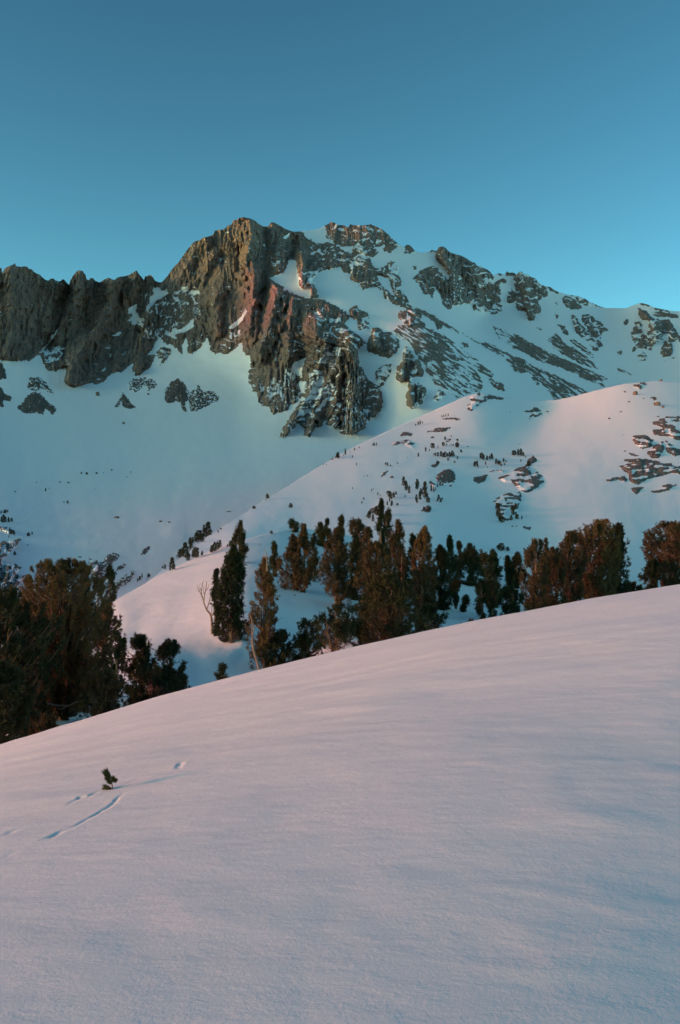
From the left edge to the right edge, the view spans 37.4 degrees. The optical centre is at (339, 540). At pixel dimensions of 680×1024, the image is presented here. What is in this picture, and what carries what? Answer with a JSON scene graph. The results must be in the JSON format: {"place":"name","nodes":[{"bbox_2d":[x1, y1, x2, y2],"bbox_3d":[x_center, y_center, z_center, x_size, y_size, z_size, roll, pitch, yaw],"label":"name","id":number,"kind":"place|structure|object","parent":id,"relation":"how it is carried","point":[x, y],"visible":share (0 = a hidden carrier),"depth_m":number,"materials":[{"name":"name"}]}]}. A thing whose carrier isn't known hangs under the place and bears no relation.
{"place":"outdoors","nodes":[
{"label":"outdoors","id":0,"kind":"place"},
{"bbox_2d":[6,529,514,735],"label":"snow knoll","id":1,"kind":"structure","parent":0,"point":[159,609],"depth_m":94.76,"materials":[{"name":"white snow"}]},
{"bbox_2d":[0,656,39,743],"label":"pine tree","id":2,"kind":"object","parent":1,"relation":"on","point":[16,711],"visible":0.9,"depth_m":33.02,"materials":[{"name":"green plant"}]},
{"bbox_2d":[17,573,34,645],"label":"pine tree","id":3,"kind":"object","parent":1,"relation":"on","point":[28,587],"visible":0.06,"depth_m":45.24,"materials":[{"name":"green plant"}]},
{"bbox_2d":[0,587,67,728],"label":"pine tree","id":4,"kind":"object","parent":1,"relation":"on","point":[13,642],"visible":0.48,"depth_m":39.20,"materials":[{"name":"green plant"}]},
{"bbox_2d":[16,708,60,735],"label":"pine tree","id":5,"kind":"object","parent":1,"relation":"on","point":[47,722],"visible":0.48,"depth_m":35.80,"materials":[{"name":"green plant"}]},
{"bbox_2d":[35,635,89,720],"bbox_3d":[-11.905,5.873,42.623,2.920,4.034,2.626,0,0,0],"label":"pine tree","id":6,"kind":"object","parent":1,"relation":"on","point":[66,714],"visible":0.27,"depth_m":42.01,"materials":[{"name":"green plant"}]},
{"bbox_2d":[46,700,80,709],"bbox_3d":[-10.814,6.506,40.251,1.981,0.468,0.454,0,0,-21],"label":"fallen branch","id":7,"kind":"object","parent":1,"relation":"on","point":[62,705],"visible":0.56,"depth_m":40.14,"materials":[{"name":"brown wood"}]},
{"bbox_2d":[10,557,119,717],"bbox_3d":[-11.890,4.285,42.845,4.747,7.300,4.867,0,0,0],"label":"pine tree","id":8,"kind":"object","parent":1,"relation":"on","point":[55,594],"visible":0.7,"depth_m":42.00,"materials":[{"name":"green plant"}]},
{"bbox_2d":[74,560,95,652],"bbox_3d":[-13.673,4.812,53.516,1.709,7.675,1.644,0,0,0],"label":"pine tree","id":9,"kind":"object","parent":1,"relation":"on","point":[87,591],"visible":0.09,"depth_m":53.40,"materials":[{"name":"green plant"}]},
{"bbox_2d":[91,580,109,618],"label":"pine tree","id":10,"kind":"object","parent":1,"relation":"on","point":[97,597],"visible":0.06,"depth_m":70.00,"materials":[{"name":"green plant"}]},
{"bbox_2d":[74,668,127,720],"bbox_3d":[-9.472,6.421,39.798,2.168,2.821,2.248,0,0,0],"label":"pine tree","id":11,"kind":"object","parent":1,"relation":"on","point":[105,698],"visible":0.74,"depth_m":39.57,"materials":[{"name":"green plant"}]},
{"bbox_2d":[87,600,124,695],"bbox_3d":[-10.979,5.525,47.506,1.557,5.708,1.739,0,0,44],"label":"pine tree","id":12,"kind":"object","parent":1,"relation":"on","point":[112,622],"visible":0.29,"depth_m":47.35,"materials":[{"name":"green plant"}]},
{"bbox_2d":[104,561,116,604],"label":"pine tree","id":13,"kind":"object","parent":1,"relation":"on","point":[110,575],"visible":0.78,"depth_m":74.84,"materials":[{"name":"green plant"}]},
{"bbox_2d":[108,629,127,696],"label":"pine tree","id":14,"kind":"object","parent":1,"relation":"on","point":[120,643],"visible":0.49,"depth_m":54.16,"materials":[{"name":"green plant"}]},
{"bbox_2d":[118,631,155,698],"bbox_3d":[-9.893,6.376,48.707,1.858,4.006,1.630,0,0,0],"label":"pine tree","id":15,"kind":"object","parent":1,"relation":"on","point":[140,659],"visible":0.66,"depth_m":48.57,"materials":[{"name":"green plant"}]},
{"bbox_2d":[120,664,177,705],"bbox_3d":[-8.501,6.853,46.022,3.021,2.436,2.521,0,0,-27],"label":"pine tree","id":16,"kind":"object","parent":1,"relation":"on","point":[154,679],"visible":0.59,"depth_m":45.78,"materials":[{"name":"green plant"}]},
{"bbox_2d":[150,637,189,692],"bbox_3d":[-8.462,6.489,49.998,2.085,3.493,1.722,0,0,0],"label":"pine tree","id":17,"kind":"object","parent":1,"relation":"on","point":[168,649],"visible":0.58,"depth_m":49.74,"materials":[{"name":"green plant"}]},
{"bbox_2d":[169,557,175,569],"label":"pine tree","id":18,"kind":"object","parent":1,"relation":"on","point":[171,562],"visible":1,"depth_m":119.79,"materials":[{"name":"green plant"}]},
{"bbox_2d":[169,672,190,691],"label":"pine tree","id":19,"kind":"object","parent":1,"relation":"on","point":[180,683],"visible":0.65,"depth_m":41.97,"materials":[{"name":"green plant"}]},
{"bbox_2d":[192,547,198,557],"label":"pine tree","id":20,"kind":"object","parent":1,"relation":"on","point":[196,549],"visible":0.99,"depth_m":126.28,"materials":[{"name":"green plant"}]},
{"bbox_2d":[197,581,213,633],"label":"dead tree","id":21,"kind":"object","parent":1,"relation":"on","point":[211,615],"visible":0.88,"depth_m":80.21,"materials":[{"name":"brown wood"}]},
{"bbox_2d":[209,568,221,636],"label":"pine tree","id":22,"kind":"object","parent":1,"relation":"on","point":[213,594],"visible":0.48,"depth_m":79.09,"materials":[{"name":"green plant"}]},
{"bbox_2d":[212,542,250,642],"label":"pine tree","id":23,"kind":"object","parent":1,"relation":"on","point":[231,581],"visible":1,"depth_m":75.89,"materials":[{"name":"green plant"}]},
{"bbox_2d":[231,520,248,562],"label":"pine tree","id":24,"kind":"object","parent":1,"relation":"on","point":[239,537],"visible":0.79,"depth_m":115.10,"materials":[{"name":"green plant"}]},
{"bbox_2d":[249,613,260,669],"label":"dead tree","id":25,"kind":"object","parent":1,"relation":"on","point":[255,656],"visible":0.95,"depth_m":59.95,"materials":[{"name":"brown wood"}]},
{"bbox_2d":[243,556,282,668],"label":"pine tree","id":26,"kind":"object","parent":1,"relation":"on","point":[266,585],"visible":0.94,"depth_m":70.16,"materials":[{"name":"green plant"}]},
{"bbox_2d":[263,548,267,570],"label":"dead tree","id":27,"kind":"object","parent":1,"relation":"on","point":[266,561],"visible":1,"depth_m":65.97,"materials":[{"name":"brown wood"}]},
{"bbox_2d":[269,540,281,576],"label":"pine tree","id":28,"kind":"object","parent":1,"relation":"on","point":[274,555],"visible":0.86,"depth_m":107.92,"materials":[{"name":"green plant"}]},
{"bbox_2d":[266,628,303,666],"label":"pine tree","id":29,"kind":"object","parent":1,"relation":"on","point":[287,651],"visible":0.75,"depth_m":70.44,"materials":[{"name":"green plant"}]},
{"bbox_2d":[275,533,305,589],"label":"pine tree","id":30,"kind":"object","parent":1,"relation":"on","point":[291,550],"visible":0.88,"depth_m":101.04,"materials":[{"name":"green plant"}]},
{"bbox_2d":[287,517,302,532],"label":"pine tree","id":31,"kind":"object","parent":1,"relation":"on","point":[293,523],"visible":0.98,"depth_m":150.31,"materials":[{"name":"green plant"}]},
{"bbox_2d":[293,522,314,592],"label":"pine tree","id":32,"kind":"object","parent":1,"relation":"on","point":[304,544],"visible":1,"depth_m":100.43,"materials":[{"name":"green plant"}]},
{"bbox_2d":[292,617,327,660],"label":"pine tree","id":33,"kind":"object","parent":1,"relation":"on","point":[305,639],"visible":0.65,"depth_m":71.07,"materials":[{"name":"green plant"}]},
{"bbox_2d":[308,530,320,582],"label":"pine tree","id":34,"kind":"object","parent":1,"relation":"on","point":[314,557],"visible":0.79,"depth_m":108.50,"materials":[{"name":"green plant"}]},
{"bbox_2d":[314,522,326,545],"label":"pine tree","id":35,"kind":"object","parent":1,"relation":"on","point":[319,533],"visible":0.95,"depth_m":142.24,"materials":[{"name":"green plant"}]},
{"bbox_2d":[321,517,332,546],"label":"pine tree","id":36,"kind":"object","parent":1,"relation":"on","point":[326,530],"visible":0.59,"depth_m":141.99,"materials":[{"name":"green plant"}]},
{"bbox_2d":[310,603,357,651],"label":"pine tree","id":37,"kind":"object","parent":1,"relation":"on","point":[340,629],"visible":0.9,"depth_m":67.68,"materials":[{"name":"green plant"}]},
{"bbox_2d":[316,527,354,606],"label":"pine tree","id":38,"kind":"object","parent":1,"relation":"on","point":[338,575],"visible":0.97,"depth_m":96.01,"materials":[{"name":"green plant"}]},
{"bbox_2d":[337,513,347,562],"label":"pine tree","id":39,"kind":"object","parent":1,"relation":"on","point":[341,520],"visible":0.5,"depth_m":129.22,"materials":[{"name":"green plant"}]},
{"bbox_2d":[348,531,362,599],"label":"pine tree","id":40,"kind":"object","parent":1,"relation":"on","point":[354,557],"visible":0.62,"depth_m":101.06,"materials":[{"name":"green plant"}]},
{"bbox_2d":[346,516,366,572],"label":"pine tree","id":41,"kind":"object","parent":1,"relation":"on","point":[359,528],"visible":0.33,"depth_m":121.38,"materials":[{"name":"green plant"}]},
{"bbox_2d":[341,601,378,646],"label":"pine tree","id":42,"kind":"object","parent":1,"relation":"on","point":[358,623],"visible":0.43,"depth_m":71.97,"materials":[{"name":"green plant"}]},
{"bbox_2d":[359,526,373,578],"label":"pine tree","id":43,"kind":"object","parent":1,"relation":"on","point":[367,535],"visible":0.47,"depth_m":113.91,"materials":[{"name":"green plant"}]},
{"bbox_2d":[351,539,399,610],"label":"pine tree","id":44,"kind":"object","parent":1,"relation":"on","point":[373,566],"visible":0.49,"depth_m":94.94,"materials":[{"name":"green plant"}]},
{"bbox_2d":[374,497,388,564],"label":"pine tree","id":45,"kind":"object","parent":1,"relation":"on","point":[379,526],"visible":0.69,"depth_m":134.69,"materials":[{"name":"green plant"}]},
{"bbox_2d":[379,506,394,564],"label":"pine tree","id":46,"kind":"object","parent":1,"relation":"on","point":[388,513],"visible":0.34,"depth_m":139.66,"materials":[{"name":"green plant"}]},
{"bbox_2d":[354,573,423,644],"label":"pine tree","id":47,"kind":"object","parent":1,"relation":"on","point":[393,594],"visible":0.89,"depth_m":70.56,"materials":[{"name":"green plant"}]},
{"bbox_2d":[385,519,406,578],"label":"pine tree","id":48,"kind":"object","parent":1,"relation":"on","point":[398,535],"visible":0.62,"depth_m":125.28,"materials":[{"name":"green plant"}]},
{"bbox_2d":[393,545,412,606],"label":"pine tree","id":49,"kind":"object","parent":1,"relation":"on","point":[403,567],"visible":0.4,"depth_m":106.19,"materials":[{"name":"green plant"}]},
{"bbox_2d":[407,533,416,574],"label":"pine tree","id":50,"kind":"object","parent":1,"relation":"on","point":[411,541],"visible":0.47,"depth_m":136.57,"materials":[{"name":"green plant"}]},
{"bbox_2d":[408,567,438,611],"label":"pine tree","id":51,"kind":"object","parent":1,"relation":"on","point":[423,582],"visible":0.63,"depth_m":103.78,"materials":[{"name":"green plant"}]},
{"bbox_2d":[410,525,437,601],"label":"pine tree","id":52,"kind":"object","parent":1,"relation":"on","point":[422,546],"visible":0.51,"depth_m":108.64,"materials":[{"name":"green plant"}]},
{"bbox_2d":[413,602,448,632],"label":"pine tree","id":53,"kind":"object","parent":1,"relation":"on","point":[428,615],"visible":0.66,"depth_m":80.73,"materials":[{"name":"green plant"}]},
{"bbox_2d":[430,543,455,610],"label":"pine tree","id":54,"kind":"object","parent":1,"relation":"on","point":[442,557],"visible":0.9,"depth_m":110.95,"materials":[{"name":"green plant"}]},
{"bbox_2d":[442,534,459,593],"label":"pine tree","id":55,"kind":"object","parent":1,"relation":"on","point":[452,569],"visible":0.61,"depth_m":127.49,"materials":[{"name":"green plant"}]},
{"bbox_2d":[449,579,461,608],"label":"pine tree","id":56,"kind":"object","parent":1,"relation":"on","point":[456,584],"visible":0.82,"depth_m":114.27,"materials":[{"name":"green plant"}]},
{"bbox_2d":[456,540,464,579],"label":"pine tree","id":57,"kind":"object","parent":1,"relation":"on","point":[459,545],"visible":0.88,"depth_m":145.68,"materials":[{"name":"green plant"}]},
{"bbox_2d":[457,594,470,611],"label":"pine tree","id":58,"kind":"object","parent":1,"relation":"on","point":[465,599],"visible":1,"depth_m":112.04,"materials":[{"name":"green plant"}]},
{"bbox_2d":[456,542,483,586],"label":"pine tree","id":59,"kind":"object","parent":1,"relation":"on","point":[469,559],"visible":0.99,"depth_m":144.85,"materials":[{"name":"green plant"}]},
{"bbox_2d":[473,577,489,618],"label":"pine tree","id":60,"kind":"object","parent":1,"relation":"on","point":[480,587],"visible":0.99,"depth_m":103.80,"materials":[{"name":"green plant"}]},
{"bbox_2d":[485,579,499,617],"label":"pine tree","id":61,"kind":"object","parent":1,"relation":"on","point":[493,590],"visible":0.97,"depth_m":103.82,"materials":[{"name":"green plant"}]},
{"bbox_2d":[484,550,503,607],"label":"pine tree","id":62,"kind":"object","parent":1,"relation":"on","point":[493,567],"visible":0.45,"depth_m":122.58,"materials":[{"name":"green plant"}]},
{"bbox_2d":[499,585,527,615],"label":"pine tree","id":63,"kind":"object","parent":1,"relation":"on","point":[509,595],"visible":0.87,"depth_m":106.38,"materials":[{"name":"green plant"}]},
{"bbox_2d":[0,584,679,1023],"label":"snow slope","id":64,"kind":"structure","parent":0,"point":[474,822],"depth_m":4.70,"materials":[{"name":"white snow"}]},
{"bbox_2d":[101,766,118,789],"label":"pine sapling","id":65,"kind":"object","parent":64,"relation":"on","point":[109,778],"visible":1,"depth_m":6.32,"materials":[{"name":"green plant"}]},
{"bbox_2d":[213,662,228,680],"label":"pine tree","id":66,"kind":"object","parent":64,"relation":"on","point":[222,668],"visible":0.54,"depth_m":37.98,"materials":[{"name":"green plant"}]},
{"bbox_2d":[0,217,679,632],"bbox_3d":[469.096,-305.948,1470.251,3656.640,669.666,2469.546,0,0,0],"label":"mountain","id":67,"kind":"structure","parent":0,"point":[302,353],"depth_m":1423.11,"materials":[{"name":"snow"}]},
{"bbox_2d":[0,363,5,379],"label":"rock outcrop","id":68,"kind":"object","parent":67,"relation":"on","point":[2,373],"visible":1,"depth_m":1402.22,"materials":[{"name":"stone"}]},
{"bbox_2d":[0,387,11,406],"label":"rock outcrop","id":69,"kind":"object","parent":67,"relation":"on","point":[4,396],"visible":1,"depth_m":1301.81,"materials":[{"name":"stone"}]},
{"bbox_2d":[17,392,55,414],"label":"rock outcrop","id":70,"kind":"object","parent":67,"relation":"on","point":[35,402],"visible":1,"depth_m":1275.43,"materials":[{"name":"stone"}]},
{"bbox_2d":[27,377,52,392],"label":"rock outcrop","id":71,"kind":"object","parent":67,"relation":"on","point":[35,384],"visible":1,"depth_m":1379.48,"materials":[{"name":"stone"}]},
{"bbox_2d":[91,561,106,577],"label":"rock outcrop","id":72,"kind":"object","parent":67,"relation":"on","point":[102,565],"visible":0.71,"depth_m":423.18,"materials":[{"name":"stone"}]},
{"bbox_2d":[104,553,118,563],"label":"rock outcrop","id":73,"kind":"object","parent":67,"relation":"on","point":[112,557],"visible":0.91,"depth_m":457.28,"materials":[{"name":"stone"}]},
{"bbox_2d":[116,564,125,570],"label":"rock outcrop","id":74,"kind":"object","parent":67,"relation":"on","point":[120,567],"visible":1,"depth_m":430.31,"materials":[{"name":"stone"}]},
{"bbox_2d":[115,571,134,588],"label":"rock outcrop","id":75,"kind":"object","parent":67,"relation":"on","point":[124,579],"visible":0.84,"depth_m":396.55,"materials":[{"name":"stone"}]},
{"bbox_2d":[115,393,134,408],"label":"rock outcrop","id":76,"kind":"object","parent":67,"relation":"on","point":[125,403],"visible":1,"depth_m":1329.94,"materials":[{"name":"stone"}]},
{"bbox_2d":[128,377,156,392],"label":"rock outcrop","id":77,"kind":"object","parent":67,"relation":"on","point":[135,385],"visible":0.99,"depth_m":1435.76,"materials":[{"name":"stone"}]},
{"bbox_2d":[141,546,149,554],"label":"rock outcrop","id":78,"kind":"object","parent":67,"relation":"on","point":[145,550],"visible":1,"depth_m":492.85,"materials":[{"name":"stone"}]},
{"bbox_2d":[164,378,188,412],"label":"rock outcrop","id":79,"kind":"object","parent":67,"relation":"on","point":[176,390],"visible":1,"depth_m":1373.33,"materials":[{"name":"stone"}]},
{"bbox_2d":[194,533,199,541],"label":"pine tree","id":80,"kind":"object","parent":67,"relation":"on","point":[196,538],"visible":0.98,"depth_m":536.30,"materials":[{"name":"green plant"}]},
{"bbox_2d":[193,530,203,540],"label":"pine tree","id":81,"kind":"object","parent":67,"relation":"on","point":[200,531],"visible":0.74,"depth_m":540.58,"materials":[{"name":"green plant"}]},
{"bbox_2d":[189,385,219,411],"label":"rock outcrop","id":82,"kind":"object","parent":67,"relation":"on","point":[199,398],"visible":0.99,"depth_m":1340.90,"materials":[{"name":"stone"}]},
{"bbox_2d":[202,528,208,537],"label":"pine tree","id":83,"kind":"object","parent":67,"relation":"on","point":[204,531],"visible":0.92,"depth_m":556.38,"materials":[{"name":"green plant"}]},
{"bbox_2d":[205,521,211,535],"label":"pine tree","id":84,"kind":"object","parent":67,"relation":"on","point":[208,526],"visible":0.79,"depth_m":563.90,"materials":[{"name":"green plant"}]},
{"bbox_2d":[0,0,679,310],"label":"sky","id":85,"kind":"structure","parent":0,"point":[539,139],"materials":[{"name":"blue"}]},
{"bbox_2d":[1,381,679,646],"bbox_3d":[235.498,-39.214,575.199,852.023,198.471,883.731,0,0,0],"label":"hill","id":86,"kind":"structure","parent":0,"point":[590,461],"depth_m":533.52,"materials":[{"name":"white snow"}]},
{"bbox_2d":[180,542,190,557],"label":"pine tree","id":87,"kind":"object","parent":86,"relation":"on","point":[183,550],"visible":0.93,"depth_m":275.01,"materials":[{"name":"green plant"}]},
{"bbox_2d":[422,481,427,498],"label":"pine tree","id":88,"kind":"object","parent":86,"relation":"on","point":[424,493],"visible":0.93,"depth_m":446.95,"materials":[{"name":"green plant"}]},
{"bbox_2d":[435,469,454,482],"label":"rock outcrop","id":89,"kind":"object","parent":86,"relation":"on","point":[446,476],"visible":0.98,"depth_m":521.00,"materials":[{"name":"stone"}]},
{"bbox_2d":[473,474,487,483],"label":"rock outcrop","id":90,"kind":"object","parent":86,"relation":"on","point":[478,479],"visible":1,"depth_m":529.93,"materials":[{"name":"stone"}]},
{"bbox_2d":[478,548,488,576],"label":"pine tree","id":91,"kind":"object","parent":86,"relation":"on","point":[483,559],"visible":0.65,"depth_m":290.40,"materials":[{"name":"green plant"}]},
{"bbox_2d":[483,549,502,589],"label":"pine tree","id":92,"kind":"object","parent":86,"relation":"on","point":[487,577],"visible":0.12,"depth_m":259.16,"materials":[{"name":"green plant"}]},
{"bbox_2d":[495,503,500,514],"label":"pine tree","id":93,"kind":"object","parent":86,"relation":"on","point":[498,509],"visible":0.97,"depth_m":433.42,"materials":[{"name":"green plant"}]},
{"bbox_2d":[497,543,504,550],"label":"pine tree","id":94,"kind":"object","parent":86,"relation":"on","point":[500,546],"visible":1,"depth_m":348.24,"materials":[{"name":"green plant"}]},
{"bbox_2d":[501,555,514,592],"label":"pine tree","id":95,"kind":"object","parent":86,"relation":"on","point":[509,568],"visible":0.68,"depth_m":261.80,"materials":[{"name":"green plant"}]},
{"bbox_2d":[511,551,526,588],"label":"pine tree","id":96,"kind":"object","parent":86,"relation":"on","point":[517,560],"visible":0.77,"depth_m":280.27,"materials":[{"name":"green plant"}]},
{"bbox_2d":[518,537,550,610],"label":"pine tree","id":97,"kind":"object","parent":86,"relation":"on","point":[539,576],"visible":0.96,"depth_m":235.19,"materials":[{"name":"green plant"}]},
{"bbox_2d":[543,537,552,598],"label":"pine tree","id":98,"kind":"object","parent":86,"relation":"on","point":[545,545],"visible":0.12,"depth_m":246.39,"materials":[{"name":"green plant"}]},
{"bbox_2d":[543,545,568,606],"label":"pine tree","id":99,"kind":"object","parent":86,"relation":"on","point":[558,567],"visible":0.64,"depth_m":242.21,"materials":[{"name":"green plant"}]},
{"bbox_2d":[558,530,587,602],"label":"pine tree","id":100,"kind":"object","parent":86,"relation":"on","point":[575,590],"visible":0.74,"depth_m":251.07,"materials":[{"name":"green plant"}]},
{"bbox_2d":[572,518,623,600],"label":"pine tree","id":101,"kind":"object","parent":86,"relation":"on","point":[607,558],"visible":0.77,"depth_m":258.12,"materials":[{"name":"green plant"}]},
{"bbox_2d":[610,522,631,594],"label":"pine tree","id":102,"kind":"object","parent":86,"relation":"on","point":[623,587],"visible":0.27,"depth_m":266.75,"materials":[{"name":"green plant"}]},
{"bbox_2d":[626,581,648,592],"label":"pine tree","id":103,"kind":"object","parent":86,"relation":"on","point":[635,587],"visible":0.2,"depth_m":272.38,"materials":[{"name":"green plant"}]},
{"bbox_2d":[637,556,665,588],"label":"pine tree","id":104,"kind":"object","parent":86,"relation":"on","point":[652,570],"visible":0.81,"depth_m":277.74,"materials":[{"name":"green plant"}]},
{"bbox_2d":[639,520,679,586],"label":"pine tree","id":105,"kind":"object","parent":86,"relation":"on","point":[668,559],"visible":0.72,"depth_m":282.51,"materials":[{"name":"green plant"}]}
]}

